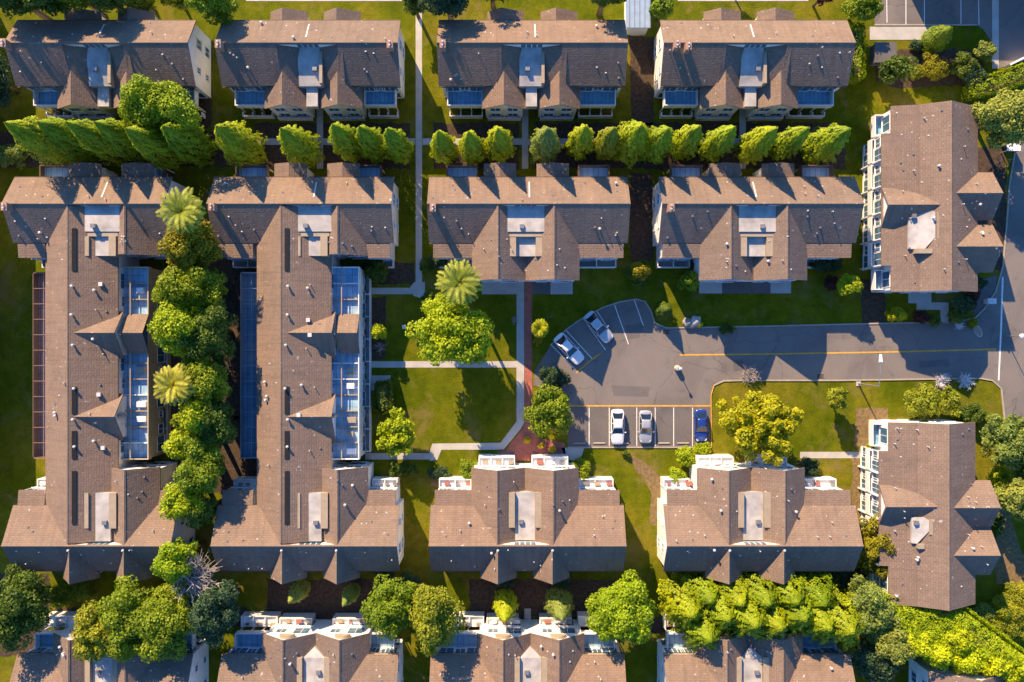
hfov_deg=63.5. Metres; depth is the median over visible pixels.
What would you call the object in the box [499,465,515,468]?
window
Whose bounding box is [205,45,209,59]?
window
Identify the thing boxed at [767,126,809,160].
columnar cypress
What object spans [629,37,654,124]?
soil bed
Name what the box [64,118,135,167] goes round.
columnar cypress
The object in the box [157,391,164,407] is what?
window
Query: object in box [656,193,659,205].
window
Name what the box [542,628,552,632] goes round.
window
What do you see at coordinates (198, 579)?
bare tree
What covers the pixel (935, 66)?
shrub
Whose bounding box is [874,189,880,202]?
window
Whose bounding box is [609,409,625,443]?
parked car
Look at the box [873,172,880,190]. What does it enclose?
window
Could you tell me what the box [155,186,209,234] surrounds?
palm tree
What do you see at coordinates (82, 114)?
window
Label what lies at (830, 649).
window
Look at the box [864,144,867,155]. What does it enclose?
window
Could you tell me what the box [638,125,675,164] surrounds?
columnar cypress
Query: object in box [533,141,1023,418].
access road
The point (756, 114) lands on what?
window
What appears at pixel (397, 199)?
window
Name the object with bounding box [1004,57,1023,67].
garden wall
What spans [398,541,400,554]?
window
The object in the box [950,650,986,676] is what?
feathery tree
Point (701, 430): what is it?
parked car
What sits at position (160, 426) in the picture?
window
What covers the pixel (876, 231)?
window
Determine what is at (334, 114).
window
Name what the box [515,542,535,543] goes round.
clerestory window
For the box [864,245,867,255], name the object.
window
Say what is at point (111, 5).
broadleaf tree
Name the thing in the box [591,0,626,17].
broadleaf tree
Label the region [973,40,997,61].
shrub
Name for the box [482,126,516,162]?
columnar cypress
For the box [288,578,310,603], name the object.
columnar cypress
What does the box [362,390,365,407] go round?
window
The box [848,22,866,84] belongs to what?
hedge
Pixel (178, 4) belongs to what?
broadleaf tree
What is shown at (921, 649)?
feathery tree
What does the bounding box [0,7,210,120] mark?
apartment building
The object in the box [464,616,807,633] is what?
soil bed
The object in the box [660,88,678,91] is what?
window
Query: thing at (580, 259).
window
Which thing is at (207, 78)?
window
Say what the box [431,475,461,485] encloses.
mulch bed
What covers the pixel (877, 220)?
window
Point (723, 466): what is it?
window
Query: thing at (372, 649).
window
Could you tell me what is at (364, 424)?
window
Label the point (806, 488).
window
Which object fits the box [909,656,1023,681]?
apartment building
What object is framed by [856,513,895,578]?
broadleaf tree
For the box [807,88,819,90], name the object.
window
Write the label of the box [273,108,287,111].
window
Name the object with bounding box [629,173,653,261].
soil bed
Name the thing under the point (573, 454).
footpath
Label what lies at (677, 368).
street lamp
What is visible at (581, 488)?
window
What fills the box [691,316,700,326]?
boulder
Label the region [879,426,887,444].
window
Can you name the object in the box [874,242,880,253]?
window
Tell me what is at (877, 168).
window
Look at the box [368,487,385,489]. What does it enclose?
window
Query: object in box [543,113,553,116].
window
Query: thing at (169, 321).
broadleaf tree
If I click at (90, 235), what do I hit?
apartment building
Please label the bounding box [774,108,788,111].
window
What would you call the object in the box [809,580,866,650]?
feathery tree
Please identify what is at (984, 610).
shrub
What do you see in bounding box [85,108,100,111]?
window
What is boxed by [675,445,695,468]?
shrub
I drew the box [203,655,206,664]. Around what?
window
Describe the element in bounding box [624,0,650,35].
storage shed
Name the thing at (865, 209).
window
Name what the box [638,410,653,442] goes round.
parked car
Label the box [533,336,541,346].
shrub
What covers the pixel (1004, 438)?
broadleaf tree
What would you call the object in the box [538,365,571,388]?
shrub
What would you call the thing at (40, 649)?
window
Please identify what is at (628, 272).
shrub
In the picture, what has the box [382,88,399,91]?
window
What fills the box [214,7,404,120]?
apartment building
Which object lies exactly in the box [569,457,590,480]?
shrub
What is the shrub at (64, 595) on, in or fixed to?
on the ground
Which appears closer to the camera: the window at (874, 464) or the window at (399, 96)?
the window at (874, 464)
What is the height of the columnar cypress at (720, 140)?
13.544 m
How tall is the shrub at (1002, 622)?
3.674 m
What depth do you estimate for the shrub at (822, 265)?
108.37 m
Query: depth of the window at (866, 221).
108.87 m
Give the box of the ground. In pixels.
[0,0,1023,681]
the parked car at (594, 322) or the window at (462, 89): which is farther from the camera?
the parked car at (594, 322)
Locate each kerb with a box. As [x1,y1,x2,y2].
[551,24,1015,447]
[711,385,713,445]
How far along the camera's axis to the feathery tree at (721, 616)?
101.07 m
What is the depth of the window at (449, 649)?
106.14 m
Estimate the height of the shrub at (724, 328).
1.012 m
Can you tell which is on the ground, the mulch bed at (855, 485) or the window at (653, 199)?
the mulch bed at (855, 485)
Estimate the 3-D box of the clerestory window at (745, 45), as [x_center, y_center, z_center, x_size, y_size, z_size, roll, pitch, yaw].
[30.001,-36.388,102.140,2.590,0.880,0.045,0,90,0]
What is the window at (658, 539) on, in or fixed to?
in the apartment building at (724, 518)
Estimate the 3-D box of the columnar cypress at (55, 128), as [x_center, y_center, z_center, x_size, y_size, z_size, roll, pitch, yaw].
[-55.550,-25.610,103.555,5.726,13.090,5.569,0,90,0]
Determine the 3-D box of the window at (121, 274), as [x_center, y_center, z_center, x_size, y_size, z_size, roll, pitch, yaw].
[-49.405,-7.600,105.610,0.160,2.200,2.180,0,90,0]
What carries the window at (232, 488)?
in the apartment building at (302, 503)
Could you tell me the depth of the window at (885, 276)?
105.67 m
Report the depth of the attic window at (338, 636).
102.90 m
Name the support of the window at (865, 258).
in the apartment building at (932, 195)
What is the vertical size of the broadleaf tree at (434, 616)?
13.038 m
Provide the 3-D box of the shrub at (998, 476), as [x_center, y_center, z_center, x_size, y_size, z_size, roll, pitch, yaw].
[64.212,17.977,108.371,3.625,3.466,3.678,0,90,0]
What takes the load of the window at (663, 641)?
in the apartment building at (747, 658)
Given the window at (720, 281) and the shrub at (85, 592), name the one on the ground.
the shrub at (85, 592)
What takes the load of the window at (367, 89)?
in the apartment building at (335, 64)
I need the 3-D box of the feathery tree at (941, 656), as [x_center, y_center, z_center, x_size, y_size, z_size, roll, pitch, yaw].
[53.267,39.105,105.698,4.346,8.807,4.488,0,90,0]
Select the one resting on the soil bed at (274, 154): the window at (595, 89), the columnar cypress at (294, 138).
the columnar cypress at (294, 138)
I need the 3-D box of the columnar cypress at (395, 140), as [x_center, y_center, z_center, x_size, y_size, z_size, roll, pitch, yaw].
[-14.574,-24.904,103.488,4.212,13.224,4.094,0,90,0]
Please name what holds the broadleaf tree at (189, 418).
on the soil bed at (236, 465)
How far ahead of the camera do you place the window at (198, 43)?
105.75 m
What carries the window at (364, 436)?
in the apartment building at (302, 503)
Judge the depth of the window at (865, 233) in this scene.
109.08 m
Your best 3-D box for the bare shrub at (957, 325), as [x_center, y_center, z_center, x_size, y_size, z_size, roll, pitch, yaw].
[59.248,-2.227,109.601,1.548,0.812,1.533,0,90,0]
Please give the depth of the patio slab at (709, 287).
109.97 m
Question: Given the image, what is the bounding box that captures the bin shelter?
[1001,143,1020,152]
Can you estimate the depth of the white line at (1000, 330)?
109.98 m
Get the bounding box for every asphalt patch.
[611,385,649,396]
[625,323,643,338]
[733,360,743,370]
[919,359,948,367]
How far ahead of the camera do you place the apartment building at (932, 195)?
102.89 m
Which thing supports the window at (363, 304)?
in the apartment building at (302, 503)
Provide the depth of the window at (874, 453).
105.39 m
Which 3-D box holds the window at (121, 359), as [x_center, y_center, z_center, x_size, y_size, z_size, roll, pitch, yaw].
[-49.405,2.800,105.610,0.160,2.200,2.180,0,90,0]
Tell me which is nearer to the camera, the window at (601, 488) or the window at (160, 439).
the window at (601, 488)
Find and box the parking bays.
[568,407,710,446]
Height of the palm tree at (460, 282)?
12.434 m
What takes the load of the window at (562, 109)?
in the apartment building at (506, 64)
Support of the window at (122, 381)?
in the apartment building at (90, 235)
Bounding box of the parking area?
[875,0,1023,68]
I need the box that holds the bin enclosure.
[870,42,896,65]
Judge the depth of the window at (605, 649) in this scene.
106.14 m
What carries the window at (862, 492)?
in the apartment building at (930, 500)
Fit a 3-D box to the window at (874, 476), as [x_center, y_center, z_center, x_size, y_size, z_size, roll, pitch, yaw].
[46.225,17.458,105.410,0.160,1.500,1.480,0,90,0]
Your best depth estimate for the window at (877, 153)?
105.49 m
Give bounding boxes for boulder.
[682,317,691,326]
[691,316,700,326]
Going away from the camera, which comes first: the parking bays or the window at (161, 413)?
the window at (161, 413)
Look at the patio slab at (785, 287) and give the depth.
109.97 m
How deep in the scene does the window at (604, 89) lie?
106.17 m
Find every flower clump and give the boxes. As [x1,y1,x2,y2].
[523,436,530,442]
[537,442,545,448]
[548,445,556,453]
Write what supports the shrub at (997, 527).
on the ground
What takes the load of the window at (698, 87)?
in the apartment building at (725, 64)
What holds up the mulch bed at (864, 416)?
on the ground
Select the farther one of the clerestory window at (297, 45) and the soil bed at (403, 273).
the soil bed at (403, 273)
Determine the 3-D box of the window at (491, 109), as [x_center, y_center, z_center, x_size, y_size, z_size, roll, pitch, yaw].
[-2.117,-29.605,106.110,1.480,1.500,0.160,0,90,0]
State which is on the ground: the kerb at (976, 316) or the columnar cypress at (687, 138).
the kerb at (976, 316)
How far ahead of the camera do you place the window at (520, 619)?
107.89 m
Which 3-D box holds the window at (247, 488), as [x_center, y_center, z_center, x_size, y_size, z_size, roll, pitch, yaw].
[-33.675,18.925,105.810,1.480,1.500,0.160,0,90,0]
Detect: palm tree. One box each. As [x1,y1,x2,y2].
[153,363,197,406]
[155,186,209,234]
[435,259,482,304]
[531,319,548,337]
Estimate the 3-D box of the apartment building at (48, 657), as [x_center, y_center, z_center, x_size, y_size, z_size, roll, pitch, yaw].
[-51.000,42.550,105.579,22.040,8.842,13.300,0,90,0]
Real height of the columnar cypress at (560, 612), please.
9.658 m
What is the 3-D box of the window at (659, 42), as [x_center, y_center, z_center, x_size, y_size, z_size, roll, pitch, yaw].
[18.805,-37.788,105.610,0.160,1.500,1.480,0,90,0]
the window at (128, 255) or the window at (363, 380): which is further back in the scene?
the window at (363, 380)
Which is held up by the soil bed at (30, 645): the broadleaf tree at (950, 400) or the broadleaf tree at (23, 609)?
the broadleaf tree at (23, 609)
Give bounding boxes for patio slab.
[482,282,516,293]
[532,282,550,293]
[551,282,572,293]
[699,282,721,292]
[722,282,770,292]
[771,281,790,292]
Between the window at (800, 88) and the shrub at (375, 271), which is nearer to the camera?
the window at (800, 88)
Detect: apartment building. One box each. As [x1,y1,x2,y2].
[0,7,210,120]
[1,162,194,583]
[10,611,208,681]
[206,162,403,583]
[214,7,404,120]
[217,611,402,681]
[427,162,630,282]
[428,454,626,583]
[429,611,625,681]
[437,7,627,120]
[652,162,864,282]
[654,7,855,120]
[657,454,863,583]
[657,612,854,681]
[858,419,1000,610]
[860,100,1002,292]
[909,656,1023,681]
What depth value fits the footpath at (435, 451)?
109.96 m
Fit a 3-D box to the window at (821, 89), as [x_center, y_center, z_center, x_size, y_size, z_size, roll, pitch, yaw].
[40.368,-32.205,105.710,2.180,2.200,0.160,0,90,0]
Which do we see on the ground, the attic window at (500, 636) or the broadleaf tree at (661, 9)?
the broadleaf tree at (661, 9)
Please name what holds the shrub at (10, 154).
on the soil bed at (218, 158)
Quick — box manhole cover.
[974,326,982,336]
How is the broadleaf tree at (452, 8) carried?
on the ground
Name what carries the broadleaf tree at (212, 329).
on the soil bed at (236, 465)
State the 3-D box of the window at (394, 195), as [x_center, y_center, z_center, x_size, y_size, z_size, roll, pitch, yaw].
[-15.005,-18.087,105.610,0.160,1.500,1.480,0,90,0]
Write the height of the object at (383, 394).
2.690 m
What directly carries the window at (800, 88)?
in the apartment building at (725, 64)
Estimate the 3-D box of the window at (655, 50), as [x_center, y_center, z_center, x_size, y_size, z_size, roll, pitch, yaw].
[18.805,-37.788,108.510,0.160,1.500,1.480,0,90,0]
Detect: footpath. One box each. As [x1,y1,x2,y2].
[246,0,835,144]
[317,12,859,618]
[372,375,390,389]
[410,282,424,297]
[428,282,523,460]
[562,448,583,460]
[870,27,936,39]
[908,292,948,321]
[973,275,996,315]
[992,0,998,68]
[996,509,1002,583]
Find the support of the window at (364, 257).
in the apartment building at (302, 503)
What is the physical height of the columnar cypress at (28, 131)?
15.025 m
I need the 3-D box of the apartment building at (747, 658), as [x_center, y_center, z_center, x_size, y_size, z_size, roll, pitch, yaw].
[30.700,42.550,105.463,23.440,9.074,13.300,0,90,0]
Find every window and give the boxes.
[26,487,44,489]
[28,88,49,91]
[29,647,50,651]
[47,86,56,91]
[67,108,83,111]
[77,113,92,116]
[84,45,106,46]
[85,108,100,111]
[88,542,111,543]
[94,113,109,116]
[120,273,123,288]
[120,355,123,370]
[120,437,123,453]
[121,296,123,306]
[121,378,123,388]
[121,465,137,467]
[122,254,137,256]
[132,462,146,464]
[139,465,161,467]
[148,461,170,464]
[150,256,167,258]
[157,347,164,362]
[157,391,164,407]
[157,434,164,451]
[158,422,163,433]
[159,410,163,417]
[182,647,197,651]
[183,88,199,91]
[196,37,201,52]
[196,639,204,645]
[199,92,207,98]
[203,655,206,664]
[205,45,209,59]
[205,73,209,82]
[227,487,245,489]
[231,88,250,91]
[231,647,250,651]
[242,487,255,489]
[246,648,258,651]
[253,86,263,91]
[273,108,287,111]
[275,628,288,632]
[279,113,291,116]
[279,634,295,638]
[291,108,304,111]
[292,627,312,633]
[295,113,308,116]
[297,45,318,46]
[298,619,317,625]
[300,542,321,543]
[328,108,340,111]
[329,628,341,632]
[332,113,343,116]
[335,634,350,638]
[345,108,357,111]
[345,254,363,256]
[345,465,363,467]
[346,627,365,633]
[348,113,360,116]
[349,461,367,464]
[350,256,367,258]
[351,619,369,625]
[362,290,365,301]
[362,302,365,318]
[362,335,365,345]
[362,347,365,362]
[362,379,365,389]
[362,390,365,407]
[362,422,365,433]
[362,434,365,451]
[363,86,378,91]
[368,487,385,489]
[370,647,380,652]
[375,648,386,651]
[381,647,398,651]
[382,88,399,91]
[383,487,394,489]
[393,193,395,205]
[395,639,401,645]
[396,197,398,209]
[397,92,402,98]
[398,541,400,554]
[399,37,401,52]
[402,45,404,59]
[438,647,454,651]
[439,487,455,489]
[445,88,461,91]
[455,648,465,651]
[457,487,467,489]
[459,88,470,90]
[466,647,476,653]
[468,86,481,91]
[482,466,492,468]
[487,628,498,632]
[490,108,500,111]
[490,113,500,116]
[495,634,510,638]
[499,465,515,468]
[505,619,521,625]
[505,627,521,633]
[507,108,517,111]
[507,113,517,116]
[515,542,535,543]
[521,45,541,46]
[536,466,546,468]
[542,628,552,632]
[543,108,554,111]
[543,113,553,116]
[553,465,569,468]
[558,619,574,625]
[559,627,575,633]
[560,108,571,111]
[560,113,570,116]
[579,259,595,260]
[579,487,596,489]
[580,86,593,91]
[584,647,592,653]
[591,648,602,651]
[592,88,602,90]
[599,487,610,489]
[600,647,617,651]
[601,88,617,91]
[652,197,655,209]
[654,45,656,59]
[656,92,662,98]
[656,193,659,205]
[657,535,659,548]
[658,37,660,51]
[658,259,675,260]
[659,639,665,645]
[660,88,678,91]
[661,541,663,554]
[663,647,680,651]
[664,487,680,490]
[679,487,691,489]
[682,647,694,651]
[683,86,699,91]
[700,113,712,116]
[703,466,716,468]
[704,108,716,111]
[716,113,729,116]
[716,280,734,282]
[719,634,728,638]
[720,465,740,468]
[721,108,734,111]
[722,279,738,280]
[743,542,765,543]
[744,45,765,46]
[752,113,765,116]
[757,108,771,111]
[757,466,770,468]
[769,113,782,116]
[769,280,786,282]
[773,465,794,468]
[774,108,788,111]
[776,279,792,280]
[798,86,809,91]
[805,487,820,489]
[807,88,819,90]
[808,648,821,651]
[816,88,836,91]
[819,647,838,651]
[823,487,837,489]
[860,453,868,470]
[860,474,867,492]
[860,496,866,514]
[861,446,866,456]
[861,468,865,478]
[861,490,865,500]
[863,153,867,170]
[863,178,867,195]
[863,203,867,220]
[863,229,867,245]
[863,254,870,270]
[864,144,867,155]
[864,169,867,180]
[864,194,867,205]
[864,220,867,230]
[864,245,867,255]
[871,456,877,473]
[871,478,877,496]
[871,501,877,516]
[872,449,877,461]
[872,472,877,483]
[872,495,877,506]
[873,146,880,164]
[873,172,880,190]
[873,198,880,216]
[873,224,880,241]
[873,251,881,268]
[874,137,880,150]
[874,163,880,176]
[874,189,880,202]
[874,215,880,227]
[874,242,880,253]
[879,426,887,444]
[879,574,887,591]
[881,113,889,133]
[881,270,889,287]
[910,669,916,681]
[944,421,958,423]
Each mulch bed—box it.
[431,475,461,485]
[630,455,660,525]
[851,449,860,521]
[854,407,887,446]
[993,500,1023,589]
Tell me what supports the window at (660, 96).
in the apartment building at (725, 64)
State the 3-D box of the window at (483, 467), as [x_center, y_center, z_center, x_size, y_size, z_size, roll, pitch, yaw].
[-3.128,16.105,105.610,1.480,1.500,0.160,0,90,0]
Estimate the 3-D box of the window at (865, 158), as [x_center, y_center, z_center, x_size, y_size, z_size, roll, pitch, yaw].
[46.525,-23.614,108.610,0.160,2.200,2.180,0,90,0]
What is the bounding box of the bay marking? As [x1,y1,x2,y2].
[550,0,978,445]
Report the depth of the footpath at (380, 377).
109.97 m
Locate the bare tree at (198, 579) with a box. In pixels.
[164,548,222,602]
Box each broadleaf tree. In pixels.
[0,0,53,19]
[0,53,19,109]
[0,563,54,653]
[21,0,75,16]
[58,0,107,18]
[71,600,116,661]
[84,0,128,14]
[96,574,169,648]
[104,626,151,662]
[117,73,201,136]
[125,0,157,12]
[126,583,199,663]
[147,299,205,358]
[150,536,206,585]
[151,265,209,309]
[156,220,222,269]
[157,481,209,520]
[160,0,187,11]
[162,429,189,459]
[170,400,215,434]
[172,459,225,493]
[173,301,238,363]
[174,264,228,310]
[176,353,231,404]
[179,431,225,466]
[183,0,239,25]
[185,494,221,528]
[185,578,241,648]
[199,399,237,448]
[360,574,418,640]
[375,406,415,456]
[402,0,427,18]
[405,303,494,366]
[406,583,467,656]
[417,0,468,19]
[420,292,468,318]
[484,0,507,9]
[521,384,574,437]
[585,569,656,643]
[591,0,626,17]
[649,0,674,20]
[715,390,803,466]
[812,0,833,7]
[825,387,848,409]
[839,0,883,21]
[839,573,897,633]
[851,638,901,681]
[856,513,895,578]
[866,615,916,665]
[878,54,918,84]
[903,383,941,421]
[934,385,962,416]
[971,87,1023,150]
[979,413,1023,471]
[993,473,1023,522]
[1012,464,1023,478]
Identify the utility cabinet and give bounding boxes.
[983,298,996,303]
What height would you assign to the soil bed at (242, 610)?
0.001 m
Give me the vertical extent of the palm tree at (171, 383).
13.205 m
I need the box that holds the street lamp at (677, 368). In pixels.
[674,365,681,370]
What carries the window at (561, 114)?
in the apartment building at (506, 64)
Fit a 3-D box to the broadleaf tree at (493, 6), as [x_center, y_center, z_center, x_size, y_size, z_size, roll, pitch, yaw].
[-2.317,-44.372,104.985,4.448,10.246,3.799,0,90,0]
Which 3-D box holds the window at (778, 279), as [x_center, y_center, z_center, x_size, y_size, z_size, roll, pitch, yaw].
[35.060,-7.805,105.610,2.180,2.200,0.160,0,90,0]
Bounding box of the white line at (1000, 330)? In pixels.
[998,277,1003,379]
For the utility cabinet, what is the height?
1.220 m
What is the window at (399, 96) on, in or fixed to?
in the apartment building at (335, 64)
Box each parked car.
[554,332,583,364]
[583,310,613,342]
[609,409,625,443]
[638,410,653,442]
[693,409,709,441]
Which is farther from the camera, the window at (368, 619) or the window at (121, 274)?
the window at (368, 619)
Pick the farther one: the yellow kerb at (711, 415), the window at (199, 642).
the yellow kerb at (711, 415)
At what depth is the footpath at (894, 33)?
109.96 m
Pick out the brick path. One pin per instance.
(519, 449)
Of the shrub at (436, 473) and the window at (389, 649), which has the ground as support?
the shrub at (436, 473)
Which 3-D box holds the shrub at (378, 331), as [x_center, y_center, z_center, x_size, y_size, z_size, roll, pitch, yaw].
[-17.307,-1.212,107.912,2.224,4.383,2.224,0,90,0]
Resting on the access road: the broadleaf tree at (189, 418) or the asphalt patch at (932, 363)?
the asphalt patch at (932, 363)
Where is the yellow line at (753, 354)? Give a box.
[570,348,995,406]
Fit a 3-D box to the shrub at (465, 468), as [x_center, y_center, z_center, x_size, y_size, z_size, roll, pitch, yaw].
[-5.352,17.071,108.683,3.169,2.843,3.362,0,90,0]
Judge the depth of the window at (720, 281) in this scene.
109.56 m
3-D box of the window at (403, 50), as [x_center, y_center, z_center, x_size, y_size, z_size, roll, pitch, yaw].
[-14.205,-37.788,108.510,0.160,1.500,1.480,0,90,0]
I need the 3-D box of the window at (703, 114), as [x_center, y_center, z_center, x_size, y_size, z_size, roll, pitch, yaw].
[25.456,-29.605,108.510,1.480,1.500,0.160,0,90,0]
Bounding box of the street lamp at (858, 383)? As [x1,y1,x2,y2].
[856,354,882,386]
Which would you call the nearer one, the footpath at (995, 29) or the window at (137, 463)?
the window at (137, 463)
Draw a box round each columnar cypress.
[3,115,84,167]
[37,116,104,162]
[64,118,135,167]
[93,117,152,162]
[124,125,186,170]
[160,120,218,168]
[214,120,268,170]
[277,124,325,168]
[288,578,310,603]
[327,121,367,162]
[341,581,360,606]
[354,124,385,164]
[381,127,415,165]
[429,130,459,165]
[456,130,486,164]
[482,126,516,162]
[492,588,518,622]
[527,126,563,162]
[543,586,574,620]
[564,123,594,161]
[591,126,621,160]
[612,119,650,168]
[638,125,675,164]
[669,124,703,160]
[697,125,735,162]
[733,126,777,164]
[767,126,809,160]
[799,123,850,164]
[920,24,952,52]
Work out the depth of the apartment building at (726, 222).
102.70 m
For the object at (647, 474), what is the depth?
109.99 m
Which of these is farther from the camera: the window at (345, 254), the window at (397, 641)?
the window at (397, 641)
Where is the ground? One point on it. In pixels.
(458, 404)
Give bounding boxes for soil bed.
[0,130,246,167]
[0,573,49,656]
[54,607,246,627]
[165,258,256,494]
[197,48,212,127]
[253,121,410,169]
[266,578,413,623]
[363,262,414,284]
[365,296,386,359]
[432,121,519,169]
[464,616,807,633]
[468,578,616,616]
[532,122,845,169]
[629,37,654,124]
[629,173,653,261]
[858,559,868,579]
[860,279,886,322]
[875,48,984,88]
[978,146,1006,270]
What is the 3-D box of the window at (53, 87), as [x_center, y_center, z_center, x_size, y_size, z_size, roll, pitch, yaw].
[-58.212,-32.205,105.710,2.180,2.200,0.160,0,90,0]
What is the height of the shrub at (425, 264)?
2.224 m
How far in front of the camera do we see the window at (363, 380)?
108.58 m
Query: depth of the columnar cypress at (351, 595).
106.18 m
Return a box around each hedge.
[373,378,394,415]
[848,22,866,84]
[868,582,1023,666]
[962,62,1023,101]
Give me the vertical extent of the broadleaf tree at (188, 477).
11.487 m
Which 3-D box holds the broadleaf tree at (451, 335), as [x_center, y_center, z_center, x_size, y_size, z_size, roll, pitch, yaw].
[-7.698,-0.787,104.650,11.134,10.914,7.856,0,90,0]
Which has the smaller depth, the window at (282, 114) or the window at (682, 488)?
the window at (682, 488)
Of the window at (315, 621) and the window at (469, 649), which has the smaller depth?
the window at (469, 649)
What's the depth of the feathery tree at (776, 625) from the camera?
100.89 m
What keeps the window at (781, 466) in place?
in the apartment building at (724, 518)
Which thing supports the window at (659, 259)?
in the apartment building at (726, 222)
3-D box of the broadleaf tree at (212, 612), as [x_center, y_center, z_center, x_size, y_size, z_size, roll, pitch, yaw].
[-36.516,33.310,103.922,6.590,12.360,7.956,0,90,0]
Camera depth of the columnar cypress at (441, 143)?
103.21 m
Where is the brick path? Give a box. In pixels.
[498,282,564,460]
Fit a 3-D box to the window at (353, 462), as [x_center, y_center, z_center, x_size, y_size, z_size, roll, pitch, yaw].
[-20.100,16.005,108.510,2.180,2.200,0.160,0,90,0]
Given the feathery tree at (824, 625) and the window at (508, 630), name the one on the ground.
the feathery tree at (824, 625)
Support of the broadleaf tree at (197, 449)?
on the soil bed at (236, 465)
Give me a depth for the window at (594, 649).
105.92 m
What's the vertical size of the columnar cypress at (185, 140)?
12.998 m
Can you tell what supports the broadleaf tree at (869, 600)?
on the ground
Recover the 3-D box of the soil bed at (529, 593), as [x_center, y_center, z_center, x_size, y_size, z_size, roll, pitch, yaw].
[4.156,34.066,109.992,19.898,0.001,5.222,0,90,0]
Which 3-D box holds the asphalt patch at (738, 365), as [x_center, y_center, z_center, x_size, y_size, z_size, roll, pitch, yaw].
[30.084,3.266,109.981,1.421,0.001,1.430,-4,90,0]
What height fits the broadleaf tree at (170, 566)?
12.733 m
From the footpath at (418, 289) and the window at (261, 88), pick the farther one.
the footpath at (418, 289)
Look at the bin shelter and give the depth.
108.42 m
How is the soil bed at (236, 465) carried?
on the ground
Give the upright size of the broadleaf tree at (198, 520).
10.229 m
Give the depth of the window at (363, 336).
108.58 m
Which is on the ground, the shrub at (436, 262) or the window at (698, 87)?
the shrub at (436, 262)
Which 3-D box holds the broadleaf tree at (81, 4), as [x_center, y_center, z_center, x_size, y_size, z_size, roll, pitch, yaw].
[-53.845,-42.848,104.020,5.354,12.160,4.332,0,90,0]
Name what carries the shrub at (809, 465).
on the ground
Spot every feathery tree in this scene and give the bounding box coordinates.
[654,572,708,628]
[669,598,724,652]
[673,572,722,611]
[686,574,742,635]
[714,572,750,610]
[723,580,768,640]
[742,572,779,613]
[756,599,791,640]
[758,574,807,610]
[768,573,818,640]
[789,582,841,643]
[794,572,846,614]
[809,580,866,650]
[904,625,931,657]
[918,638,957,671]
[929,616,974,652]
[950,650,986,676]
[976,644,1014,679]
[1003,647,1023,681]
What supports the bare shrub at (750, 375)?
on the ground
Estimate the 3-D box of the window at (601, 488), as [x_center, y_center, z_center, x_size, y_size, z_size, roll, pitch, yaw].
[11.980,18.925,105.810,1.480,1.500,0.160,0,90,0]
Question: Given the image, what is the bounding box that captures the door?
[630,29,641,35]
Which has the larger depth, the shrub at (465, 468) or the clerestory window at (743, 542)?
the shrub at (465, 468)
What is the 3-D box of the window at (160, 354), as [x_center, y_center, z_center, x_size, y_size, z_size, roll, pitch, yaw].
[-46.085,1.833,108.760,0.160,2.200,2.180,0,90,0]
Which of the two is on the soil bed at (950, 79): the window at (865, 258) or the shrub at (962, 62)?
the shrub at (962, 62)
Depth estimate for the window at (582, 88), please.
106.17 m
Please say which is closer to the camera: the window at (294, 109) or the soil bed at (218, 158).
the window at (294, 109)
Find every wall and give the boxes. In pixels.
[550,634,565,638]
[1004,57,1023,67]
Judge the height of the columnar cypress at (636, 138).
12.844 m
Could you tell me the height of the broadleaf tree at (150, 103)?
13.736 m
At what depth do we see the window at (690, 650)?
106.04 m
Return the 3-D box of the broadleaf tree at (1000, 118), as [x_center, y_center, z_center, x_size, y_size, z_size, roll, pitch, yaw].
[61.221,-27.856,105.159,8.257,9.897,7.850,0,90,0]
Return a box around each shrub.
[0,144,28,169]
[45,583,77,607]
[73,582,99,602]
[363,259,388,283]
[370,323,386,339]
[373,342,387,356]
[373,572,395,583]
[388,460,419,479]
[396,569,423,589]
[419,256,433,271]
[419,291,435,303]
[427,465,451,480]
[428,255,447,268]
[459,459,478,479]
[492,579,514,588]
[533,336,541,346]
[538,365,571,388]
[553,576,570,589]
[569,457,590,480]
[621,449,629,457]
[623,258,651,289]
[631,262,650,281]
[653,301,672,320]
[668,466,686,482]
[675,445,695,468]
[677,270,699,291]
[690,262,693,270]
[692,442,711,454]
[718,322,735,334]
[741,365,763,385]
[797,456,819,475]
[809,258,842,272]
[821,572,851,589]
[824,274,838,291]
[836,273,863,295]
[884,306,906,322]
[909,39,924,51]
[910,64,925,80]
[912,310,929,323]
[916,51,949,80]
[927,314,941,327]
[935,372,950,387]
[946,308,964,323]
[948,51,980,78]
[949,292,975,314]
[952,402,985,425]
[955,321,964,329]
[958,373,975,389]
[962,66,991,89]
[965,290,980,305]
[967,317,977,328]
[972,602,996,621]
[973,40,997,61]
[978,275,988,288]
[980,594,1023,642]
[987,464,1015,488]
[991,514,1004,539]
[993,579,1023,622]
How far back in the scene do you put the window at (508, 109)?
106.19 m
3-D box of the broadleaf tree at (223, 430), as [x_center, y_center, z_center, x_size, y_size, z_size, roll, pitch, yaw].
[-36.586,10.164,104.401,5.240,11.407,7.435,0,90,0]
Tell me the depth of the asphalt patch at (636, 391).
109.98 m
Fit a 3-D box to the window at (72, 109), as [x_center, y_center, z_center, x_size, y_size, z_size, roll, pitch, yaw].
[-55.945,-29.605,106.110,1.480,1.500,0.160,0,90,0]
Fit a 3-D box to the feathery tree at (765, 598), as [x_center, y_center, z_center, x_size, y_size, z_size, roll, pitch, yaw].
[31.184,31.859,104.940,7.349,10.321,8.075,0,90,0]
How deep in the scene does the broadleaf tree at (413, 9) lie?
104.94 m
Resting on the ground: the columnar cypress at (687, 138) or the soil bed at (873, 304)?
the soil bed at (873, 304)
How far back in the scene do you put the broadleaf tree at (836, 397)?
105.78 m

